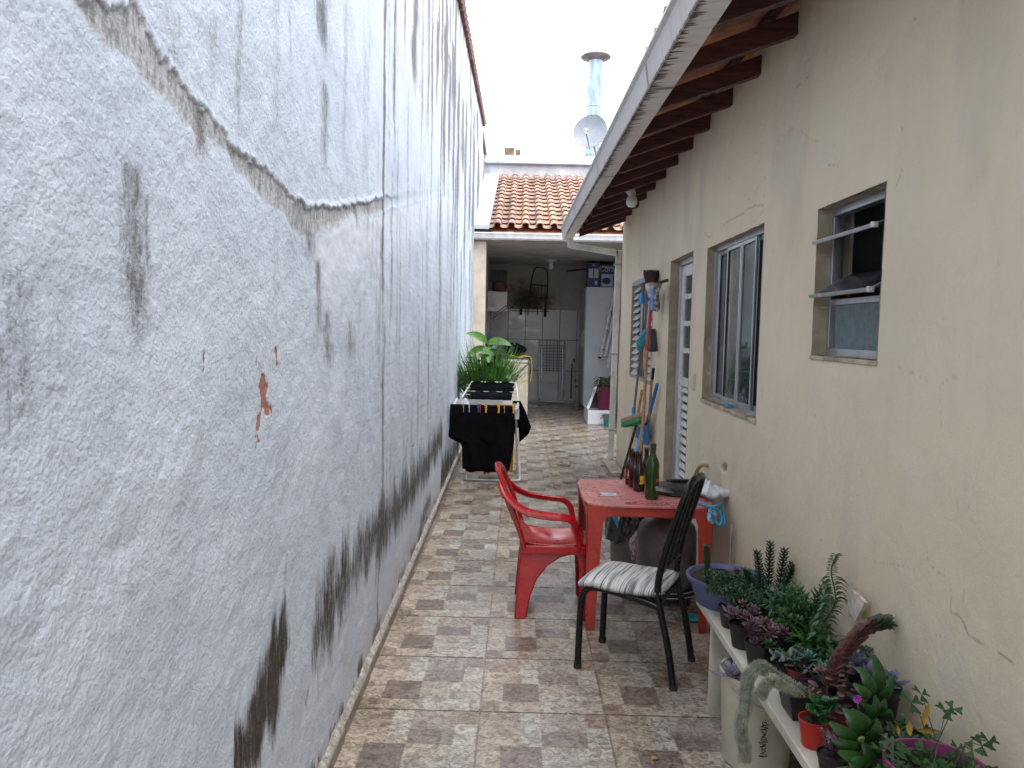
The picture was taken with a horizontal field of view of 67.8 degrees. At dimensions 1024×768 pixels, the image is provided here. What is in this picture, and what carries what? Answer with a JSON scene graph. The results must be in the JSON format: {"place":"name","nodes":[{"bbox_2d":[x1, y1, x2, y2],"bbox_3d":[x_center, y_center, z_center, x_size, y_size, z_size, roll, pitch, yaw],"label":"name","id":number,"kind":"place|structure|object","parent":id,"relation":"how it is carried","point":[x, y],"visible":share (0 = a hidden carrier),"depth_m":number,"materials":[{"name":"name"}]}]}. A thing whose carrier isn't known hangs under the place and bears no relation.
{"place":"outdoors","nodes":[
{"label":"outdoors","id":0,"kind":"place"},
{"bbox_2d":[504,147,513,154],"bbox_3d":[-0.056,-5.103,16.754,0.214,0.164,0.140,1,4,0],"label":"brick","id":1,"kind":"object","parent":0,"point":[509,151],"visible":0.8,"depth_m":16.68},
{"bbox_2d":[465,0,668,155],"label":"sky","id":2,"kind":"structure","parent":0,"point":[532,72],"materials":[{"name":"white"}]},
{"bbox_2d":[333,402,801,767],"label":"floor","id":3,"kind":"structure","parent":0,"point":[469,670],"depth_m":3.75,"materials":[{"name":"tile"}]},
{"bbox_2d":[0,0,485,767],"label":"boundary wall","id":4,"kind":"structure","parent":3,"relation":"on","point":[236,280],"depth_m":1.70,"materials":[{"name":"white paint"}]},
{"bbox_2d":[482,131,486,180],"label":"neighbour wall","id":5,"kind":"structure","parent":3,"relation":"on","point":[484,148],"depth_m":16.28,"materials":[{"name":"paint"}]},
{"bbox_2d":[453,381,520,480],"bbox_3d":[-0.268,0.511,8.620,0.762,1.006,1.099,1,4,0],"label":"drying rack","id":6,"kind":"object","parent":3,"relation":"on","point":[487,402],"visible":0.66,"depth_m":8.43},
{"bbox_2d":[448,404,514,470],"bbox_3d":[-0.325,0.570,8.113,0.704,0.699,0.151,1,4,0],"label":"shirt","id":7,"kind":"object","parent":6,"relation":"hanging from","point":[484,439],"visible":0.94,"depth_m":8.06,"materials":[{"name":"black fabric"}]},
{"bbox_2d":[466,404,507,472],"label":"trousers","id":8,"kind":"object","parent":6,"relation":"hanging from","point":[488,471],"visible":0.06,"depth_m":8.18,"materials":[{"name":"black fabric"}]},
{"bbox_2d":[470,390,511,400],"bbox_3d":[-0.243,0.137,8.847,0.493,0.110,0.105,1,4,0],"label":"folded garment","id":9,"kind":"object","parent":6,"relation":"on","point":[489,395],"visible":1,"depth_m":8.81,"materials":[{"name":"black fabric"}]},
{"bbox_2d":[469,381,513,392],"bbox_3d":[-0.240,0.042,9.035,0.532,0.140,0.174,1,4,0],"label":"folded garment","id":10,"kind":"object","parent":6,"relation":"on","point":[492,386],"visible":0.93,"depth_m":9.00,"materials":[{"name":"black fabric"}]},
{"bbox_2d":[495,404,513,471],"bbox_3d":[-0.121,0.587,8.264,0.285,0.732,0.107,1,4,0],"label":"yellow shirt","id":11,"kind":"object","parent":6,"relation":"hanging from","point":[511,468],"visible":0.19,"depth_m":8.25,"materials":[{"name":"fabric"}]},
{"bbox_2d":[513,401,530,446],"bbox_3d":[0.108,0.446,8.537,0.213,0.507,0.142,1,4,0],"label":"sweater","id":12,"kind":"object","parent":6,"relation":"hanging from","point":[523,425],"visible":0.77,"depth_m":8.49,"materials":[{"name":"black fabric"}]},
{"bbox_2d":[457,331,533,403],"bbox_3d":[-0.368,0.145,9.567,1.381,1.603,1.457,4,5,31],"label":"potted plant","id":13,"kind":"object","parent":3,"relation":"on","point":[491,366],"visible":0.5,"depth_m":9.34,"materials":[{"name":"green plant"}]},
{"bbox_2d":[503,358,528,412],"bbox_3d":[0.052,0.109,13.559,0.460,1.130,0.565,1,4,0],"label":"washing machine","id":14,"kind":"object","parent":3,"relation":"on","point":[523,392],"visible":0.23,"depth_m":13.28,"materials":[{"name":"metal"}]},
{"bbox_2d":[507,354,531,382],"bbox_3d":[0.123,-0.283,13.412,0.457,0.479,0.442,1,4,0],"label":"hose","id":15,"kind":"object","parent":14,"relation":"on","point":[523,355],"visible":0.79,"depth_m":13.22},
{"bbox_2d":[502,342,526,355],"bbox_3d":[0.043,-0.599,13.428,0.442,0.273,0.338,1,4,0],"label":"clothes pile","id":16,"kind":"object","parent":15,"relation":"on","point":[520,348],"visible":0.67,"depth_m":13.31,"materials":[{"name":"black fabric"}]},
{"bbox_2d":[495,461,585,620],"bbox_3d":[0.174,0.892,4.487,0.568,0.855,0.515,1,4,0],"label":"plastic armchair","id":17,"kind":"object","parent":3,"relation":"on","point":[541,549],"visible":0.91,"depth_m":4.31,"materials":[{"name":"plastic"}]},
{"bbox_2d":[472,154,623,412],"bbox_3d":[1.899,-2.105,14.798,5.350,5.452,5.145,1,4,0],"label":"laundry","id":18,"kind":"object","parent":3,"relation":"on","point":[525,203],"visible":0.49,"depth_m":16.48,"materials":[{"name":"paint"}]},
{"bbox_2d":[488,291,495,305],"bbox_3d":[-0.405,-1.730,15.373,0.170,0.297,0.105,1,4,0],"label":"hand towel","id":19,"kind":"object","parent":18,"relation":"hanging from","point":[492,298],"visible":1,"depth_m":15.34,"materials":[{"name":"white fabric"}]},
{"bbox_2d":[488,292,507,311],"bbox_3d":[-0.290,-1.694,15.766,0.385,0.400,0.715,1,4,0],"label":"wall cupboard","id":20,"kind":"object","parent":18,"relation":"attached to","point":[501,299],"depth_m":15.41,"materials":[{"name":"laminate"}]},
{"bbox_2d":[489,293,505,310],"bbox_3d":[-0.296,-1.670,15.416,0.350,0.360,0.013,1,4,0],"label":"door","id":21,"kind":"structure","parent":20,"relation":"in","point":[500,297],"depth_m":15.41,"materials":[{"name":"white"}]},
{"bbox_2d":[492,282,506,291],"bbox_3d":[-0.262,-1.989,15.652,0.310,0.200,0.310,1,4,0],"label":"clay pot","id":22,"kind":"object","parent":20,"relation":"on","point":[499,286],"visible":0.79,"depth_m":15.53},
{"bbox_2d":[491,270,506,282],"bbox_3d":[-0.262,-2.208,15.637,0.310,0.236,0.300,1,4,0],"label":"dark box","id":23,"kind":"object","parent":22,"relation":"on","point":[498,275],"visible":0.94,"depth_m":15.49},
{"bbox_2d":[488,303,509,325],"bbox_3d":[-0.258,-1.387,15.243,0.438,0.474,0.020,1,4,0],"label":"hanging dryer","id":24,"kind":"object","parent":18,"relation":"hanging from","point":[499,313],"visible":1,"depth_m":15.23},
{"bbox_2d":[510,309,548,316],"bbox_3d":[0.388,-1.607,17.132,0.893,0.187,0.168,1,4,0],"label":"hook rail","id":25,"kind":"object","parent":18,"relation":"attached to","point":[545,311],"visible":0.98,"depth_m":17.10,"materials":[{"name":"black plastic"}]},
{"bbox_2d":[528,267,548,309],"bbox_3d":[0.593,-2.137,17.063,0.448,0.967,0.040,1,4,0],"label":"hand truck","id":26,"kind":"object","parent":18,"relation":"hanging from","point":[537,297],"visible":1,"depth_m":17.06,"materials":[{"name":"metal"}]},
{"bbox_2d":[546,259,556,268],"bbox_3d":[0.810,-2.469,15.758,0.240,0.195,0.236,1,4,0],"label":"ceiling lamp","id":27,"kind":"object","parent":18,"relation":"attached to","point":[551,262],"visible":1,"depth_m":15.71,"materials":[{"name":"white ceramic"}]},
{"bbox_2d":[570,358,576,398],"bbox_3d":[1.400,-0.115,17.211,0.139,0.921,0.219,1,4,0],"label":"tap","id":28,"kind":"object","parent":18,"relation":"attached to","point":[571,379],"visible":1,"depth_m":17.25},
{"bbox_2d":[573,115,606,154],"bbox_3d":[1.204,-3.322,11.752,0.430,1.680,0.445,0,4,-20],"label":"satellite dish","id":29,"kind":"object","parent":18,"relation":"attached to","point":[589,131],"visible":0.94,"depth_m":11.79,"materials":[{"name":"metal"}]},
{"bbox_2d":[566,266,614,271],"bbox_3d":[1.693,-2.440,16.152,1.042,0.149,0.350,0,4,-22],"label":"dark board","id":30,"kind":"object","parent":18,"relation":"attached to","point":[579,269],"visible":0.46,"depth_m":15.90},
{"bbox_2d":[581,50,610,156],"bbox_3d":[1.878,-5.278,17.654,0.700,4.776,0.700,1,4,0],"label":"flue","id":31,"kind":"object","parent":18,"relation":"attached to","point":[595,59],"visible":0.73,"depth_m":17.41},
{"bbox_2d":[598,291,613,367],"bbox_3d":[1.972,-1.112,15.484,0.410,1.577,0.271,-1,5,-28],"label":"step ladder","id":32,"kind":"object","parent":18,"relation":"attached to","point":[608,337],"visible":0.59,"depth_m":15.49,"materials":[{"name":"white metal"}]},
{"bbox_2d":[538,339,565,402],"bbox_3d":[0.894,-0.294,17.113,0.622,1.422,0.283,1,4,0],"label":"folded airer","id":33,"kind":"object","parent":3,"relation":"on","point":[563,363],"visible":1,"depth_m":17.09,"materials":[{"name":"silver metal"}]},
{"bbox_2d":[584,406,608,424],"bbox_3d":[1.584,0.562,13.859,0.483,0.248,0.840,1,4,0],"label":"planter box","id":34,"kind":"object","parent":3,"relation":"on","point":[591,415],"visible":0.57,"depth_m":13.44,"materials":[{"name":"white"}]},
{"bbox_2d":[587,377,610,408],"bbox_3d":[1.625,0.162,13.852,0.600,0.588,0.229,0,4,-12],"label":"leaning panel","id":35,"kind":"object","parent":34,"relation":"on","point":[593,402],"visible":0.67,"depth_m":13.79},
{"bbox_2d":[591,375,617,409],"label":"potted plant","id":36,"kind":"object","parent":34,"relation":"on","point":[603,393],"visible":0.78,"depth_m":13.53,"materials":[{"name":"pink plant"}]},
{"bbox_2d":[598,412,616,426],"bbox_3d":[1.690,0.618,13.211,0.464,0.237,0.473,1,4,0],"label":"bucket","id":37,"kind":"object","parent":3,"relation":"on","point":[605,416],"visible":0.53,"depth_m":13.14,"materials":[{"name":"teal plastic"}]},
{"bbox_2d":[605,516,644,563],"bbox_3d":[0.814,1.066,5.199,0.360,0.435,0.343,1,4,0],"label":"trash bin","id":38,"kind":"object","parent":3,"relation":"on","point":[621,535],"visible":0.28,"depth_m":5.08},
{"bbox_2d":[612,517,619,527],"bbox_3d":[0.704,0.924,5.095,0.083,0.113,0.052,1,4,0],"label":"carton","id":39,"kind":"object","parent":38,"relation":"on","point":[616,520],"visible":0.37,"depth_m":5.07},
{"bbox_2d":[629,533,636,560],"bbox_3d":[0.874,1.053,4.975,0.222,0.215,0.156,1,4,0],"label":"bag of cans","id":40,"kind":"object","parent":38,"relation":"hanging from","point":[634,548],"visible":0.2,"depth_m":4.96,"materials":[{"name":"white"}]},
{"bbox_2d":[620,390,642,478],"bbox_3d":[1.182,0.571,7.672,0.098,1.102,1.275,1,4,0],"label":"mop pole","id":41,"kind":"object","parent":3,"relation":"on","point":[633,436],"visible":0.8,"depth_m":7.27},
{"bbox_2d":[636,430,640,451],"bbox_3d":[1.076,0.784,6.681,0.149,0.798,0.302,3,4,20],"label":"squeegee","id":42,"kind":"object","parent":3,"relation":"on","point":[638,447],"visible":0.14,"depth_m":6.68,"materials":[{"name":"blue plastic"}]},
{"bbox_2d":[574,472,705,691],"bbox_3d":[0.632,0.896,3.715,0.540,0.981,0.408,3,5,26],"label":"dining chair","id":43,"kind":"object","parent":3,"relation":"on","point":[631,582],"visible":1,"depth_m":3.64,"materials":[{"name":"metal"}]},
{"bbox_2d":[577,479,712,633],"bbox_3d":[0.746,0.980,4.470,0.710,0.707,0.725,1,4,0],"label":"plastic table","id":44,"kind":"object","parent":3,"relation":"on","point":[599,500],"visible":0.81,"depth_m":4.13,"materials":[{"name":"plastic"}]},
{"bbox_2d":[625,448,633,484],"bbox_3d":[0.724,0.503,4.636,0.066,0.220,0.067,1,4,0],"label":"beer bottle","id":45,"kind":"object","parent":44,"relation":"on","point":[629,461],"visible":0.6,"depth_m":4.62,"materials":[{"name":"brown glass"}]},
{"bbox_2d":[629,451,637,487],"bbox_3d":[0.736,0.511,4.562,0.066,0.215,0.066,1,4,0],"label":"beer bottle","id":46,"kind":"object","parent":44,"relation":"on","point":[632,466],"visible":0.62,"depth_m":4.54,"materials":[{"name":"brown glass"}]},
{"bbox_2d":[633,452,644,491],"bbox_3d":[0.745,0.511,4.453,0.066,0.230,0.066,1,4,0],"label":"beer bottle","id":47,"kind":"object","parent":44,"relation":"on","point":[639,479],"visible":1,"depth_m":4.43,"materials":[{"name":"brown glass"}]},
{"bbox_2d":[642,448,648,472],"bbox_3d":[0.819,0.502,4.644,0.066,0.225,0.066,1,4,0],"label":"beer bottle","id":48,"kind":"object","parent":44,"relation":"on","point":[646,454],"visible":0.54,"depth_m":4.63,"materials":[{"name":"brown glass"}]},
{"bbox_2d":[645,443,659,499],"bbox_3d":[0.785,0.486,4.251,0.077,0.312,0.076,1,4,0],"label":"wine bottle","id":49,"kind":"object","parent":44,"relation":"on","point":[652,478],"visible":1,"depth_m":4.22,"materials":[{"name":"green glass"}]},
{"bbox_2d":[659,479,702,496],"bbox_3d":[0.980,0.597,4.463,0.356,0.068,0.338,1,4,0],"label":"bin lid","id":50,"kind":"object","parent":44,"relation":"on","point":[672,487],"visible":0.61,"depth_m":4.37,"materials":[{"name":"black plastic"}]},
{"bbox_2d":[697,502,725,527],"bbox_3d":[1.091,0.706,4.103,0.159,0.134,0.124,1,4,-10],"label":"rope","id":51,"kind":"object","parent":44,"relation":"hanging from","point":[723,517],"visible":0.99,"depth_m":4.06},
{"bbox_2d":[707,509,716,523],"bbox_3d":[1.069,0.706,4.069,0.056,0.085,0.028,1,4,0],"label":"blue rag","id":52,"kind":"object","parent":44,"relation":"hanging from","point":[710,519],"visible":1,"depth_m":4.06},
{"bbox_2d":[701,478,728,500],"bbox_3d":[1.139,0.591,4.315,0.190,0.122,0.256,1,4,0],"label":"cloth bag","id":53,"kind":"object","parent":44,"relation":"on","point":[712,492],"visible":0.75,"depth_m":4.24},
{"bbox_2d":[636,383,658,444],"bbox_3d":[1.204,0.250,6.849,0.067,0.573,0.736,1,4,-1],"label":"broom","id":54,"kind":"object","parent":3,"relation":"on","point":[646,434],"visible":0.6,"depth_m":6.77,"materials":[{"name":"blue plastic"}]},
{"bbox_2d":[640,269,658,461],"bbox_3d":[1.125,0.112,6.284,0.150,2.180,1.207,2,4,9],"label":"broom","id":55,"kind":"object","parent":3,"relation":"on","point":[651,277],"visible":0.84,"depth_m":6.51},
{"bbox_2d":[649,588,694,606],"bbox_3d":[0.941,1.270,4.692,0.415,0.104,0.415,1,4,0],"label":"cylinder cart","id":56,"kind":"object","parent":3,"relation":"on","point":[688,594],"visible":0.16,"depth_m":4.52,"materials":[{"name":"black plastic"}]},
{"bbox_2d":[636,517,696,591],"bbox_3d":[0.948,0.974,4.671,0.360,0.530,0.360,1,4,0],"label":"gas cylinder","id":57,"kind":"object","parent":56,"relation":"on","point":[652,533],"visible":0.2,"depth_m":4.54,"materials":[{"name":"grey paint"}]},
{"bbox_2d":[680,613,697,621],"bbox_3d":[1.027,1.339,4.365,0.124,0.010,0.123,1,4,0],"label":"teal lid","id":58,"kind":"object","parent":3,"relation":"on","point":[693,617],"visible":0.56,"depth_m":4.36,"materials":[{"name":"plastic"}]},
{"bbox_2d":[719,656,790,767],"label":"bucket","id":59,"kind":"object","parent":3,"relation":"on","point":[771,748],"visible":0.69,"depth_m":2.82,"materials":[{"name":"beige plastic"}]},
{"bbox_2d":[709,658,741,680],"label":"potted plant","id":60,"kind":"object","parent":59,"relation":"in","point":[730,669],"visible":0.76,"depth_m":2.85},
{"bbox_2d":[696,600,839,767],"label":"bench","id":61,"kind":"object","parent":3,"relation":"on","point":[721,648],"visible":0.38,"depth_m":2.85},
{"bbox_2d":[686,544,769,611],"bbox_3d":[0.954,0.850,3.312,0.354,0.265,0.505,1,4,0],"label":"potted plant","id":62,"kind":"object","parent":61,"relation":"on","point":[707,578],"visible":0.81,"depth_m":3.30,"materials":[{"name":"blue plastic"}]},
{"bbox_2d":[718,597,742,628],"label":"potted plant","id":63,"kind":"object","parent":61,"relation":"on","point":[723,606],"visible":0.47,"depth_m":3.10,"materials":[{"name":"plastic"}]},
{"bbox_2d":[724,598,761,649],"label":"potted plant","id":64,"kind":"object","parent":61,"relation":"on","point":[739,632],"visible":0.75,"depth_m":2.90,"materials":[{"name":"plastic"}]},
{"bbox_2d":[717,582,784,627],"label":"potted plant","id":65,"kind":"object","parent":61,"relation":"on","point":[755,596],"visible":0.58,"depth_m":3.06,"materials":[{"name":"plant"}]},
{"bbox_2d":[739,613,791,665],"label":"potted plant","id":66,"kind":"object","parent":61,"relation":"on","point":[755,647],"visible":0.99,"depth_m":2.72,"materials":[{"name":"plant"}]},
{"bbox_2d":[742,539,794,598],"bbox_3d":[1.078,0.826,3.197,0.219,0.335,0.154,3,4,22],"label":"potted plant","id":67,"kind":"object","parent":61,"relation":"on","point":[759,570],"visible":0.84,"depth_m":3.19,"materials":[{"name":"plant"}]},
{"bbox_2d":[756,589,798,639],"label":"potted plant","id":68,"kind":"object","parent":61,"relation":"on","point":[775,602],"visible":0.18,"depth_m":2.99,"materials":[{"name":"plant"}]},
{"bbox_2d":[732,659,831,766],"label":"potted plant","id":69,"kind":"object","parent":61,"relation":"on","point":[794,695],"visible":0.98,"depth_m":2.35,"materials":[{"name":"plant"}]},
{"bbox_2d":[762,638,805,677],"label":"potted plant","id":70,"kind":"object","parent":61,"relation":"on","point":[780,666],"visible":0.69,"depth_m":2.63,"materials":[{"name":"plant"}]},
{"bbox_2d":[758,597,823,657],"bbox_3d":[1.033,0.914,2.816,0.243,0.210,0.235,3,4,20],"label":"potted plant","id":71,"kind":"object","parent":61,"relation":"on","point":[788,619],"visible":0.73,"depth_m":2.78,"materials":[{"name":"plant"}]},
{"bbox_2d":[769,645,823,677],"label":"potted plant","id":72,"kind":"object","parent":61,"relation":"on","point":[801,671],"visible":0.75,"depth_m":2.57,"materials":[{"name":"plant"}]},
{"bbox_2d":[770,580,833,628],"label":"potted plant","id":73,"kind":"object","parent":61,"relation":"on","point":[801,602],"visible":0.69,"depth_m":2.83,"materials":[{"name":"plant"}]},
{"bbox_2d":[784,553,848,669],"bbox_3d":[1.066,0.806,2.647,0.246,0.451,0.289,1,4,0],"label":"potted plant","id":74,"kind":"object","parent":61,"relation":"on","point":[808,639],"visible":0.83,"depth_m":2.63,"materials":[{"name":"plant"}]},
{"bbox_2d":[798,692,838,750],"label":"potted plant","id":75,"kind":"object","parent":61,"relation":"on","point":[817,713],"visible":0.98,"depth_m":2.21,"materials":[{"name":"green plant"}]},
{"bbox_2d":[799,649,855,695],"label":"potted plant","id":76,"kind":"object","parent":61,"relation":"on","point":[816,678],"visible":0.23,"depth_m":2.44,"materials":[{"name":"plant"}]},
{"bbox_2d":[816,726,847,767],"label":"potted plant","id":77,"kind":"object","parent":61,"relation":"on","point":[828,755],"visible":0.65,"depth_m":2.05,"materials":[{"name":"plastic"}]},
{"bbox_2d":[811,644,873,684],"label":"potted plant","id":78,"kind":"object","parent":61,"relation":"on","point":[822,657],"visible":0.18,"depth_m":2.49,"materials":[{"name":"plant"}]},
{"bbox_2d":[808,613,897,735],"bbox_3d":[1.029,0.877,2.297,0.263,0.357,0.157,1,4,0],"label":"potted plant","id":79,"kind":"object","parent":61,"relation":"on","point":[852,641],"visible":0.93,"depth_m":2.29,"materials":[{"name":"brown plant"}]},
{"bbox_2d":[828,695,887,767],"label":"potted plant","id":80,"kind":"object","parent":61,"relation":"on","point":[859,723],"visible":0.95,"depth_m":1.89,"materials":[{"name":"green plant"}]},
{"bbox_2d":[840,736,875,767],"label":"potted plant","id":81,"kind":"object","parent":61,"relation":"on","point":[860,738],"visible":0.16,"depth_m":2.02,"materials":[{"name":"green plant"}]},
{"bbox_2d":[860,740,881,761],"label":"potted plant","id":82,"kind":"object","parent":61,"relation":"on","point":[878,759],"visible":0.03,"depth_m":2.09,"materials":[{"name":"green plant"}]},
{"bbox_2d":[845,651,909,720],"bbox_3d":[1.080,0.936,2.265,0.167,0.248,0.162,1,4,0],"label":"potted plant","id":83,"kind":"object","parent":61,"relation":"on","point":[893,699],"visible":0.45,"depth_m":2.24,"materials":[{"name":"plant"}]},
{"bbox_2d":[847,655,916,742],"bbox_3d":[1.019,0.917,2.123,0.235,0.301,0.140,1,4,0],"label":"potted plant","id":84,"kind":"object","parent":61,"relation":"on","point":[874,685],"visible":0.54,"depth_m":2.10,"materials":[{"name":"plant"}]},
{"bbox_2d":[868,713,941,748],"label":"potted plant","id":85,"kind":"object","parent":61,"relation":"on","point":[890,727],"visible":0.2,"depth_m":2.04,"materials":[{"name":"plant"}]},
{"bbox_2d":[872,685,999,767],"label":"potted plant","id":86,"kind":"object","parent":61,"relation":"on","point":[910,753],"visible":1,"depth_m":1.83,"materials":[{"name":"green plant"}]},
{"bbox_2d":[561,0,1023,767],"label":"house","id":87,"kind":"structure","parent":3,"relation":"on","point":[823,226],"depth_m":2.74,"materials":[{"name":"paint"}]},
{"bbox_2d":[626,189,636,207],"bbox_3d":[1.050,-1.658,6.734,0.118,0.198,0.100,1,4,0],"label":"lamp","id":88,"kind":"object","parent":87,"relation":"hanging from","point":[631,201],"visible":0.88,"depth_m":6.70,"materials":[{"name":"glass"}]},
{"bbox_2d":[621,320,644,427],"bbox_3d":[1.200,-0.047,7.450,0.101,1.153,1.560,1,4,2],"label":"broom","id":89,"kind":"object","parent":87,"relation":"hanging from","point":[634,419],"visible":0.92,"depth_m":7.28,"materials":[{"name":"plastic"}]},
{"bbox_2d":[638,288,653,358],"bbox_3d":[1.200,-0.525,6.850,0.058,0.628,0.917,1,4,3],"label":"broom","id":90,"kind":"object","parent":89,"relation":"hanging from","point":[641,298],"visible":0.77,"depth_m":7.05,"materials":[{"name":"blue plastic"}]},
{"bbox_2d":[629,278,652,384],"bbox_3d":[1.346,-0.551,7.707,0.090,1.030,1.441,1,4,1],"label":"window","id":91,"kind":"structure","parent":87,"relation":"in","point":[639,285],"depth_m":8.07,"materials":[{"name":"metal"}]},
{"bbox_2d":[637,301,649,350],"bbox_3d":[1.213,-0.531,7.038,0.088,0.469,0.288,1,4,0],"label":"duster","id":92,"kind":"object","parent":87,"relation":"hanging from","point":[641,343],"visible":0.72,"depth_m":6.95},
{"bbox_2d":[643,346,645,369],"bbox_3d":[1.215,-0.264,6.969,0.023,0.279,0.124,2,4,4],"label":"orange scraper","id":93,"kind":"object","parent":92,"relation":"attached to","point":[644,358],"visible":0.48,"depth_m":6.95,"materials":[{"name":"plastic"}]},
{"bbox_2d":[648,368,654,422],"bbox_3d":[1.219,0.100,6.683,0.030,0.490,0.102,1,4,-8],"label":"hand broom","id":94,"kind":"object","parent":87,"relation":"hanging from","point":[650,390],"visible":1,"depth_m":6.67,"materials":[{"name":"plastic"}]},
{"bbox_2d":[649,329,657,351],"bbox_3d":[1.238,-0.384,6.679,0.080,0.201,0.212,2,4,7],"label":"grey brush","id":95,"kind":"object","parent":87,"relation":"hanging from","point":[653,346],"visible":0.88,"depth_m":6.65,"materials":[{"name":"plastic"}]},
{"bbox_2d":[656,278,667,282],"bbox_3d":[1.235,-0.837,6.227,0.156,0.064,0.026,-2,5,-42],"label":"wall hook","id":96,"kind":"object","parent":87,"relation":"attached to","point":[664,281],"depth_m":6.21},
{"bbox_2d":[652,283,661,311],"bbox_3d":[1.178,-0.701,6.191,0.044,0.231,0.210,1,4,0],"label":"rag","id":97,"kind":"object","parent":96,"relation":"hanging from","point":[656,287],"visible":1,"depth_m":6.15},
{"bbox_2d":[675,263,692,478],"bbox_3d":[1.332,0.093,5.798,0.074,2.015,0.746,1,4,0],"label":"door","id":98,"kind":"structure","parent":87,"relation":"in","point":[685,323],"depth_m":6.01,"materials":[{"name":"white metal"}]},
{"bbox_2d":[691,373,695,389],"bbox_3d":[1.240,-0.017,5.189,0.017,0.115,0.070,1,4,0],"label":"switch plate","id":99,"kind":"object","parent":87,"relation":"attached to","point":[693,381],"visible":1,"depth_m":5.16,"materials":[{"name":"beige plastic"}]},
{"bbox_2d":[693,463,708,475],"bbox_3d":[1.129,0.650,4.779,0.244,0.326,0.161,1,4,0],"label":"gas hose","id":100,"kind":"object","parent":87,"relation":"attached to","point":[699,467],"visible":0.25,"depth_m":4.75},
{"bbox_2d":[728,524,732,563],"bbox_3d":[1.187,0.900,4.082,0.046,0.300,0.013,1,4,0],"label":"pipe stub","id":101,"kind":"object","parent":87,"relation":"attached to","point":[730,542],"visible":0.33,"depth_m":4.07,"materials":[{"name":"grey plastic"}]},
{"bbox_2d":[700,227,763,423],"bbox_3d":[1.279,-0.338,4.337,0.108,0.992,1.196,1,4,1],"label":"window","id":102,"kind":"structure","parent":87,"relation":"in","point":[728,248],"depth_m":4.41,"materials":[{"name":"metal"}]},
{"bbox_2d":[809,190,884,365],"bbox_3d":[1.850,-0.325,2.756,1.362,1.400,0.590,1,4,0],"label":"window","id":103,"kind":"structure","parent":87,"relation":"in","point":[852,323],"depth_m":2.85,"materials":[{"name":"metal"}]},
{"bbox_2d":[847,590,867,621],"bbox_3d":[1.157,0.752,2.546,0.033,0.124,0.236,2,4,9],"label":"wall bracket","id":104,"kind":"object","parent":87,"relation":"attached to","point":[857,604],"depth_m":2.52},
{"bbox_2d":[577,287,613,409],"bbox_3d":[1.769,-0.772,16.445,0.638,2.555,1.350,1,4,0],"label":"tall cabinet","id":105,"kind":"object","parent":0,"point":[594,305],"visible":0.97,"depth_m":15.78,"materials":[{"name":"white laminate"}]},
{"bbox_2d":[586,263,599,286],"bbox_3d":[1.681,-2.259,15.813,0.260,0.477,0.263,1,4,0],"label":"box","id":106,"kind":"object","parent":105,"relation":"on","point":[592,275],"visible":0.98,"depth_m":15.69,"materials":[{"name":"blue metal"}]},
{"bbox_2d":[599,264,614,286],"bbox_3d":[1.967,-2.245,15.810,0.339,0.462,0.265,1,4,0],"label":"paint tin","id":107,"kind":"object","parent":105,"relation":"on","point":[606,276],"visible":0.99,"depth_m":15.69,"materials":[{"name":"silver metal"}]},
{"bbox_3d":[1.618,0.751,4.348,0.505,0.976,1.600,1,4,0],"label":"kitchen counter","id":108,"kind":"object","parent":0,"visible":0},
{"bbox_2d":[730,369,749,394],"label":"house plant","id":109,"kind":"object","parent":108,"relation":"on","point":[744,385],"visible":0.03,"depth_m":4.45,"materials":[{"name":"green plant"}]},
{"bbox_2d":[738,393,747,403],"bbox_3d":[1.458,0.138,4.837,0.088,0.165,0.105,1,4,0],"label":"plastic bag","id":110,"kind":"object","parent":108,"relation":"on","point":[742,397],"visible":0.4,"depth_m":4.80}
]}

